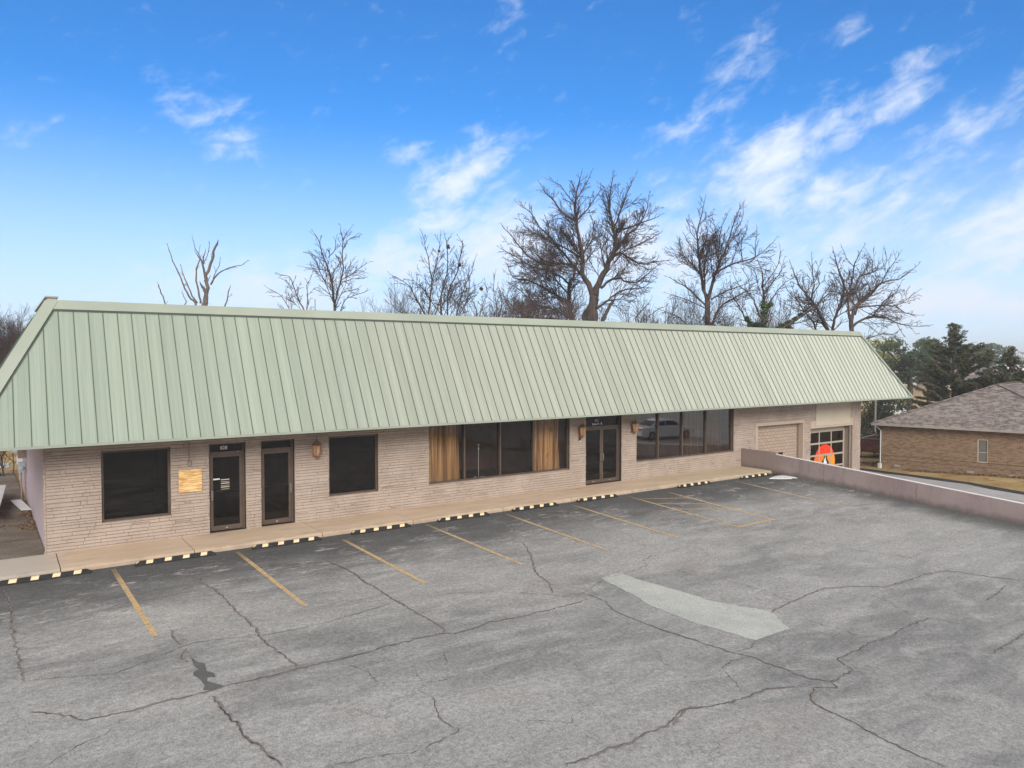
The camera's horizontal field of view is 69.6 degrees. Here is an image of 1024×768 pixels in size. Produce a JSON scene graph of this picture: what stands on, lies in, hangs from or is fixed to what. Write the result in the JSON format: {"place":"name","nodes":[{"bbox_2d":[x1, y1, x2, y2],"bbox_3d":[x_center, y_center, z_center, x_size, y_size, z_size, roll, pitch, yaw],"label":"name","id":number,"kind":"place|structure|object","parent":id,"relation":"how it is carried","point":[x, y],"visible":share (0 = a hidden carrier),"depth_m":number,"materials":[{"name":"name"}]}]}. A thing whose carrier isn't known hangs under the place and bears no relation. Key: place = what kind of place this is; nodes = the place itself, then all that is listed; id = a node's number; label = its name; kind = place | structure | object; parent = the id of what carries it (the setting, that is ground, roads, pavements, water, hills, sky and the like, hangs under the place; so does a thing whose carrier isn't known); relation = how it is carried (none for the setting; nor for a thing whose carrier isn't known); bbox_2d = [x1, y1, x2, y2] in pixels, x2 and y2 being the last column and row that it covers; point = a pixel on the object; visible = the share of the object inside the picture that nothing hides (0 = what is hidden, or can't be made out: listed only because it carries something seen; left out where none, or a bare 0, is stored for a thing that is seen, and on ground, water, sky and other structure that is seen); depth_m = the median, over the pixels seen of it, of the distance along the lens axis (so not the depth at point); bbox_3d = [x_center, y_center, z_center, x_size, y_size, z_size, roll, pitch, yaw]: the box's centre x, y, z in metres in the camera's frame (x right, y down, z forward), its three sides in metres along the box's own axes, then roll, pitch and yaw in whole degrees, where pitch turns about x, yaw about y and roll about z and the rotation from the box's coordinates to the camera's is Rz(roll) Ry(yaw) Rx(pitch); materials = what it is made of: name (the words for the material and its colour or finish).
{"place":"outdoors","nodes":[
{"label":"outdoors","id":0,"kind":"place"},
{"bbox_2d":[0,485,5,505],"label":"white sheet","id":1,"kind":"object","parent":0,"point":[2,489],"visible":1,"depth_m":24.50,"materials":[{"name":"paint"}]},
{"bbox_2d":[0,473,44,559],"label":"side path","id":2,"kind":"structure","parent":0,"point":[24,542],"depth_m":20.77,"materials":[{"name":"concrete"}]},
{"bbox_2d":[0,451,14,475],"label":"bush","id":3,"kind":"object","parent":2,"relation":"on","point":[1,462],"visible":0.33,"depth_m":30.49,"materials":[{"name":"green plant"}]},
{"bbox_2d":[0,510,35,532],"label":"leaf pile","id":4,"kind":"object","parent":2,"relation":"on","point":[28,525],"visible":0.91,"depth_m":21.47,"materials":[{"name":"brown plant"}]},
{"bbox_2d":[10,499,30,509],"bbox_3d":[-16.113,3.963,24.197,0.294,0.020,2.259,-2,3,-42],"label":"fallen board","id":5,"kind":"object","parent":2,"relation":"on","point":[20,504],"visible":1,"depth_m":24.19,"materials":[{"name":"white wood"}]},
{"bbox_2d":[0,466,771,580],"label":"sidewalk","id":6,"kind":"structure","parent":0,"point":[93,558],"depth_m":21.09,"materials":[{"name":"beige concrete"}]},
{"bbox_2d":[0,372,1023,549],"bbox_3d":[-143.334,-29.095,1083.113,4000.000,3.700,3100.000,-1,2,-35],"label":"ground","id":7,"kind":"structure","parent":0,"point":[1016,484],"depth_m":39.48,"materials":[{"name":"brown plant"}]},
{"bbox_2d":[0,304,33,364],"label":"thicket","id":8,"kind":"object","parent":7,"relation":"on","point":[13,335],"visible":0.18,"depth_m":65.11,"materials":[{"name":"brown plant"}]},
{"bbox_2d":[157,238,249,306],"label":"dead tree","id":9,"kind":"object","parent":7,"relation":"on","point":[205,297],"visible":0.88,"depth_m":44.75,"materials":[{"name":"brown plant"}]},
{"bbox_2d":[266,272,315,309],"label":"bare tree","id":10,"kind":"object","parent":7,"relation":"on","point":[296,294],"visible":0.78,"depth_m":52.09,"materials":[{"name":"brown plant"}]},
{"bbox_2d":[301,223,373,310],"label":"bare tree","id":11,"kind":"object","parent":7,"relation":"on","point":[333,290],"visible":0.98,"depth_m":49.31,"materials":[{"name":"brown plant"}]},
{"bbox_2d":[350,273,445,314],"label":"brush","id":12,"kind":"object","parent":7,"relation":"on","point":[394,300],"visible":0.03,"depth_m":58.10,"materials":[{"name":"brown plant"}]},
{"bbox_2d":[385,228,482,315],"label":"bare tree","id":13,"kind":"object","parent":7,"relation":"on","point":[443,292],"visible":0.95,"depth_m":49.74,"materials":[{"name":"brown plant"}]},
{"bbox_2d":[0,296,912,553],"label":"commercial building","id":14,"kind":"structure","parent":7,"relation":"on","point":[108,410],"depth_m":22.61,"materials":[{"name":"paint"}]},
{"bbox_2d":[12,450,22,488],"bbox_3d":[-18.265,3.127,27.234,0.330,1.550,0.320,-1,2,-35],"label":"disconnect box","id":15,"kind":"object","parent":14,"relation":"attached to","point":[19,459],"visible":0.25,"depth_m":27.16,"materials":[{"name":"white paint"}]},
{"bbox_2d":[18,450,25,499],"bbox_3d":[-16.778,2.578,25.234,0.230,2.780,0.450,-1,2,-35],"label":"meter box","id":16,"kind":"object","parent":14,"relation":"attached to","point":[21,465],"visible":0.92,"depth_m":25.20,"materials":[{"name":"grey metal"}]},
{"bbox_2d":[101,447,170,521],"bbox_3d":[-9.881,2.619,19.395,1.636,1.843,0.150,-1,2,-35],"label":"window","id":17,"kind":"structure","parent":14,"relation":"in","point":[135,483],"depth_m":19.42,"materials":[{"name":"black glass"}]},
{"bbox_2d":[178,469,201,492],"bbox_3d":[-8.734,2.625,20.023,0.590,0.610,0.021,-1,2,-35],"label":"plywood board","id":18,"kind":"object","parent":14,"relation":"attached to","point":[190,480],"visible":1,"depth_m":20.01,"materials":[{"name":"beige wood"}]},
{"bbox_2d":[210,452,242,530],"bbox_3d":[-8.038,3.024,20.749,0.865,2.145,0.155,-1,2,-35],"label":"door","id":19,"kind":"structure","parent":14,"relation":"in","point":[226,503],"depth_m":20.76,"materials":[{"name":"black glass"}]},
{"bbox_2d":[261,449,291,524],"bbox_3d":[-6.884,2.997,21.550,0.855,2.145,0.155,-1,2,-35],"label":"door","id":20,"kind":"structure","parent":14,"relation":"in","point":[276,464],"depth_m":21.56,"materials":[{"name":"black glass"}]},
{"bbox_2d":[312,437,321,458],"bbox_3d":[-5.801,1.884,21.869,0.294,0.690,0.328,-1,2,-35],"label":"wall lantern","id":21,"kind":"object","parent":14,"relation":"attached to","point":[316,446],"depth_m":21.77,"materials":[{"name":"orange glass"}]},
{"bbox_2d":[329,434,377,495],"bbox_3d":[-4.930,2.486,22.835,1.616,1.823,0.150,-1,2,-35],"label":"window","id":22,"kind":"structure","parent":14,"relation":"in","point":[353,459],"depth_m":22.89,"materials":[{"name":"black glass"}]},
{"bbox_2d":[429,425,459,481],"bbox_3d":[-2.388,2.272,24.799,1.343,2.020,0.185,-1,2,-35],"label":"curtain","id":23,"kind":"object","parent":14,"relation":"hanging from","point":[443,454],"visible":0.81,"depth_m":24.86,"materials":[{"name":"beige fabric"}]},
{"bbox_2d":[473,444,483,477],"bbox_3d":[-1.268,3.034,26.077,0.602,1.812,0.400,-1,2,-35],"label":"display stand","id":24,"kind":"object","parent":14,"relation":"on","point":[478,462],"visible":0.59,"depth_m":26.08,"materials":[{"name":"white paint"}]},
{"bbox_2d":[428,418,568,483],"bbox_3d":[-0.369,2.199,26.060,5.976,2.123,0.250,-1,2,-35],"label":"window","id":25,"kind":"structure","parent":14,"relation":"in","point":[463,467],"depth_m":26.01,"materials":[{"name":"brown metal"}]},
{"bbox_2d":[534,419,558,470],"bbox_3d":[1.254,2.189,27.325,1.257,2.020,0.183,-1,2,-35],"label":"curtain","id":26,"kind":"object","parent":14,"relation":"hanging from","point":[546,455],"visible":0.9,"depth_m":27.33,"materials":[{"name":"beige fabric"}]},
{"bbox_2d":[578,421,585,437],"bbox_3d":[2.639,1.700,27.735,0.294,0.690,0.328,-1,2,-35],"label":"wall lantern","id":27,"kind":"object","parent":14,"relation":"attached to","point":[582,430],"depth_m":27.65,"materials":[{"name":"glass"}]},
{"bbox_2d":[585,427,601,483],"bbox_3d":[3.131,2.768,28.486,0.865,2.145,0.115,-1,2,-35],"label":"door","id":28,"kind":"structure","parent":14,"relation":"in","point":[593,453],"depth_m":28.55,"materials":[{"name":"black glass"}]},
{"bbox_2d":[601,426,617,481],"bbox_3d":[3.850,2.752,28.986,0.865,2.145,0.115,-1,2,-35],"label":"door","id":29,"kind":"structure","parent":14,"relation":"in","point":[609,435],"depth_m":29.02,"materials":[{"name":"black glass"}]},
{"bbox_2d":[631,417,638,433],"bbox_3d":[4.872,1.648,29.287,0.294,0.690,0.328,-1,2,-35],"label":"wall lantern","id":30,"kind":"object","parent":14,"relation":"attached to","point":[634,425],"depth_m":29.20,"materials":[{"name":"glass"}]},
{"bbox_2d":[636,408,733,461],"bbox_3d":[7.386,2.021,31.449,6.026,2.123,0.250,-1,2,-35],"label":"window","id":31,"kind":"structure","parent":14,"relation":"in","point":[665,435],"depth_m":31.39,"materials":[{"name":"black glass"}]},
{"bbox_2d":[810,425,852,468],"bbox_3d":[16.124,3.814,37.704,3.800,3.315,0.480,-1,2,-35],"label":"garage door","id":32,"kind":"structure","parent":14,"relation":"in","point":[829,445],"depth_m":38.33,"materials":[{"name":"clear glass"}]},
{"bbox_2d":[462,272,513,316],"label":"bare tree","id":33,"kind":"object","parent":7,"relation":"on","point":[497,305],"visible":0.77,"depth_m":52.56,"materials":[{"name":"brown plant"}]},
{"bbox_2d":[0,473,1023,767],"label":"parking lot","id":34,"kind":"structure","parent":7,"relation":"on","point":[766,623],"depth_m":13.05,"materials":[{"name":"grey asphalt"}]},
{"bbox_2d":[0,569,91,586],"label":"wheel stop","id":35,"kind":"object","parent":34,"relation":"on","point":[43,577],"visible":1,"depth_m":16.47,"materials":[{"name":"black rubber"}]},
{"bbox_2d":[134,551,215,566],"bbox_3d":[-8.241,4.271,18.098,1.830,0.102,0.150,-1,2,-35],"label":"wheel stop","id":36,"kind":"object","parent":34,"relation":"on","point":[174,558],"visible":1,"depth_m":18.03,"materials":[{"name":"black rubber"}]},
{"bbox_2d":[252,536,321,549],"bbox_3d":[-5.980,4.220,19.645,1.830,0.102,0.150,-1,2,-35],"label":"wheel stop","id":37,"kind":"object","parent":34,"relation":"on","point":[286,542],"visible":1,"depth_m":19.57,"materials":[{"name":"black rubber"}]},
{"bbox_2d":[351,523,410,534],"bbox_3d":[-3.759,4.167,21.250,1.830,0.102,0.150,-1,2,-35],"label":"wheel stop","id":38,"kind":"object","parent":34,"relation":"on","point":[377,529],"visible":1,"depth_m":21.17,"materials":[{"name":"black rubber"}]},
{"bbox_2d":[437,512,489,521],"bbox_3d":[-1.488,4.114,22.852,1.830,0.102,0.150,-1,2,-34],"label":"wheel stop","id":39,"kind":"object","parent":34,"relation":"on","point":[459,517],"visible":1,"depth_m":22.79,"materials":[{"name":"black rubber"}]},
{"bbox_2d":[511,502,558,511],"bbox_3d":[0.778,4.062,24.427,1.830,0.102,0.150,-1,2,-35],"label":"wheel stop","id":40,"kind":"object","parent":34,"relation":"on","point":[534,506],"visible":1,"depth_m":24.35,"materials":[{"name":"black rubber"}]},
{"bbox_2d":[576,494,617,501],"bbox_3d":[3.011,4.011,25.979,1.830,0.102,0.150,-1,2,-34],"label":"wheel stop","id":41,"kind":"object","parent":34,"relation":"on","point":[597,498],"visible":1,"depth_m":25.91,"materials":[{"name":"black rubber"}]},
{"bbox_2d":[677,481,710,487],"bbox_3d":[7.128,3.918,28.816,1.830,0.102,0.150,-1,2,-35],"label":"wheel stop","id":42,"kind":"object","parent":34,"relation":"on","point":[693,484],"visible":1,"depth_m":28.72,"materials":[{"name":"black rubber"}]},
{"bbox_2d":[740,473,769,478],"bbox_3d":[10.191,3.851,30.908,1.830,0.102,0.150,-1,2,-35],"label":"wheel stop","id":43,"kind":"object","parent":34,"relation":"on","point":[755,475],"visible":1,"depth_m":30.82,"materials":[{"name":"black rubber"}]},
{"bbox_2d":[769,475,795,478],"bbox_3d":[11.279,3.919,30.808,1.230,0.023,0.790,-1,2,-35],"label":"white sheet","id":44,"kind":"object","parent":34,"relation":"on","point":[782,477],"visible":1,"depth_m":30.81,"materials":[{"name":"white"}]},
{"bbox_2d":[447,277,601,320],"bbox_3d":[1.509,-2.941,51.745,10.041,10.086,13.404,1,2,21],"label":"brush","id":45,"kind":"object","parent":7,"relation":"on","point":[571,312],"visible":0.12,"depth_m":53.14,"materials":[{"name":"brown plant"}]},
{"bbox_2d":[497,239,599,320],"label":"bare tree","id":46,"kind":"object","parent":7,"relation":"on","point":[570,288],"visible":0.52,"depth_m":61.73,"materials":[{"name":"brown plant"}]},
{"bbox_2d":[500,168,674,320],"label":"bare tree","id":47,"kind":"object","parent":7,"relation":"on","point":[581,261],"visible":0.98,"depth_m":56.65,"materials":[{"name":"brown plant"}]},
{"bbox_2d":[627,299,668,322],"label":"bare tree","id":48,"kind":"object","parent":7,"relation":"on","point":[641,321],"visible":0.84,"depth_m":53.81,"materials":[{"name":"brown plant"}]},
{"bbox_2d":[597,282,746,326],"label":"brush","id":49,"kind":"object","parent":7,"relation":"on","point":[689,311],"visible":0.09,"depth_m":56.69,"materials":[{"name":"brown plant"}]},
{"bbox_2d":[655,194,778,325],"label":"bare tree","id":50,"kind":"object","parent":7,"relation":"on","point":[713,241],"visible":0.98,"depth_m":54.21,"materials":[{"name":"brown plant"}]},
{"bbox_2d":[683,295,806,328],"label":"brush","id":51,"kind":"object","parent":7,"relation":"on","point":[756,320],"visible":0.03,"depth_m":58.13,"materials":[{"name":"brown plant"}]},
{"bbox_2d":[722,245,846,328],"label":"bare tree","id":52,"kind":"object","parent":7,"relation":"on","point":[764,310],"visible":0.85,"depth_m":49.68,"materials":[{"name":"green plant"}]},
{"bbox_2d":[778,250,882,329],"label":"bare tree","id":53,"kind":"object","parent":7,"relation":"on","point":[822,320],"visible":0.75,"depth_m":57.52,"materials":[{"name":"brown plant"}]},
{"bbox_2d":[860,461,879,466],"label":"yard leaves","id":54,"kind":"object","parent":7,"relation":"on","point":[872,463],"visible":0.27,"depth_m":46.56,"materials":[{"name":"brown plant"}]},
{"bbox_2d":[860,434,881,458],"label":"wooden deck","id":55,"kind":"structure","parent":7,"relation":"on","point":[867,443],"depth_m":49.58,"materials":[{"name":"brown wood"}]},
{"bbox_2d":[861,415,881,445],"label":"holly tree","id":56,"kind":"object","parent":7,"relation":"on","point":[876,433],"visible":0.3,"depth_m":56.13,"materials":[{"name":"green plant"}]},
{"bbox_2d":[874,400,876,431],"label":"utility pole","id":57,"kind":"object","parent":7,"relation":"on","point":[875,404],"visible":0.31,"depth_m":55.87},
{"bbox_2d":[822,242,933,342],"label":"bare tree","id":58,"kind":"object","parent":7,"relation":"on","point":[864,299],"visible":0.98,"depth_m":51.87,"materials":[{"name":"brown plant"}]},
{"bbox_2d":[741,448,1023,524],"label":"retaining wall","id":59,"kind":"structure","parent":7,"relation":"on","point":[995,508],"depth_m":27.84,"materials":[{"name":"grey concrete"}]},
{"bbox_2d":[867,337,901,407],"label":"pine tree","id":60,"kind":"object","parent":7,"relation":"on","point":[881,354],"visible":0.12,"depth_m":98.99,"materials":[{"name":"green plant"}]},
{"bbox_2d":[860,390,913,442],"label":"holly tree","id":61,"kind":"object","parent":7,"relation":"on","point":[884,412],"visible":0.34,"depth_m":56.69,"materials":[{"name":"green plant"}]},
{"bbox_2d":[885,360,905,379],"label":"pine tree","id":62,"kind":"object","parent":7,"relation":"on","point":[897,369],"visible":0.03,"depth_m":94.19,"materials":[{"name":"green plant"}]},
{"bbox_2d":[874,336,943,410],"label":"pine tree","id":63,"kind":"object","parent":7,"relation":"on","point":[908,361],"visible":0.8,"depth_m":93.98,"materials":[{"name":"green plant"}]},
{"bbox_2d":[907,362,951,401],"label":"pine tree","id":64,"kind":"object","parent":7,"relation":"on","point":[917,380],"visible":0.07,"depth_m":105.78,"materials":[{"name":"green plant"}]},
{"bbox_2d":[910,336,954,361],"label":"pine tree","id":65,"kind":"object","parent":7,"relation":"on","point":[921,340],"visible":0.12,"depth_m":188.55,"materials":[{"name":"green plant"}]},
{"bbox_2d":[916,370,974,386],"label":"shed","id":66,"kind":"structure","parent":7,"relation":"on","point":[947,385],"depth_m":233.29,"materials":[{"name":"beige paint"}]},
{"bbox_2d":[870,381,1023,476],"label":"brick house","id":67,"kind":"structure","parent":7,"relation":"on","point":[960,433],"depth_m":42.19,"materials":[{"name":"beige brick"}]},
{"bbox_2d":[977,439,987,462],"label":"window","id":68,"kind":"structure","parent":67,"relation":"in","point":[982,444],"depth_m":40.84,"materials":[{"name":"beige paint"}]},
{"bbox_2d":[900,322,993,409],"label":"cedar tree","id":69,"kind":"object","parent":7,"relation":"on","point":[938,390],"visible":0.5,"depth_m":61.59,"materials":[{"name":"green plant"}]},
{"bbox_2d":[885,351,1023,373],"bbox_3d":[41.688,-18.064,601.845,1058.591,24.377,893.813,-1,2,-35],"label":"distant wood","id":70,"kind":"object","parent":7,"relation":"on","point":[1021,359],"depth_m":529.67,"materials":[{"name":"green plant"}]},
{"bbox_2d":[902,469,1023,478],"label":"house leaves","id":71,"kind":"object","parent":7,"relation":"on","point":[971,474],"visible":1,"depth_m":41.05,"materials":[{"name":"brown plant"}]},
{"bbox_2d":[963,348,996,393],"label":"cedar tree","id":72,"kind":"object","parent":7,"relation":"on","point":[988,369],"visible":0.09,"depth_m":65.81,"materials":[{"name":"green plant"}]},
{"bbox_2d":[954,343,1006,374],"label":"pine tree","id":73,"kind":"object","parent":7,"relation":"on","point":[998,348],"visible":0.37,"depth_m":187.74,"materials":[{"name":"green plant"}]},
{"bbox_2d":[964,375,1023,381],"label":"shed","id":74,"kind":"structure","parent":7,"relation":"on","point":[971,376],"depth_m":189.09,"materials":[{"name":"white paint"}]},
{"bbox_2d":[989,358,1004,366],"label":"pine tree","id":75,"kind":"object","parent":7,"relation":"on","point":[993,364],"visible":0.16,"depth_m":302.44,"materials":[{"name":"green plant"}]},
{"bbox_2d":[982,346,1023,385],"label":"cedar tree","id":76,"kind":"object","parent":7,"relation":"on","point":[1007,358],"visible":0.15,"depth_m":58.14,"materials":[{"name":"green plant"}]},
{"bbox_2d":[0,0,1023,357],"label":"sky","id":77,"kind":"structure","parent":0,"point":[130,129],"materials":[{"name":"blue"}]},
{"bbox_2d":[882,404,906,414],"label":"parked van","id":78,"kind":"object","parent":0,"point":[903,409],"visible":0.02,"depth_m":109.07,"materials":[{"name":"white paint"}]},
{"bbox_2d":[860,468,1023,502],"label":"driveway","id":79,"kind":"structure","parent":0,"point":[1004,493],"depth_m":36.69,"materials":[{"name":"concrete"}]}
]}

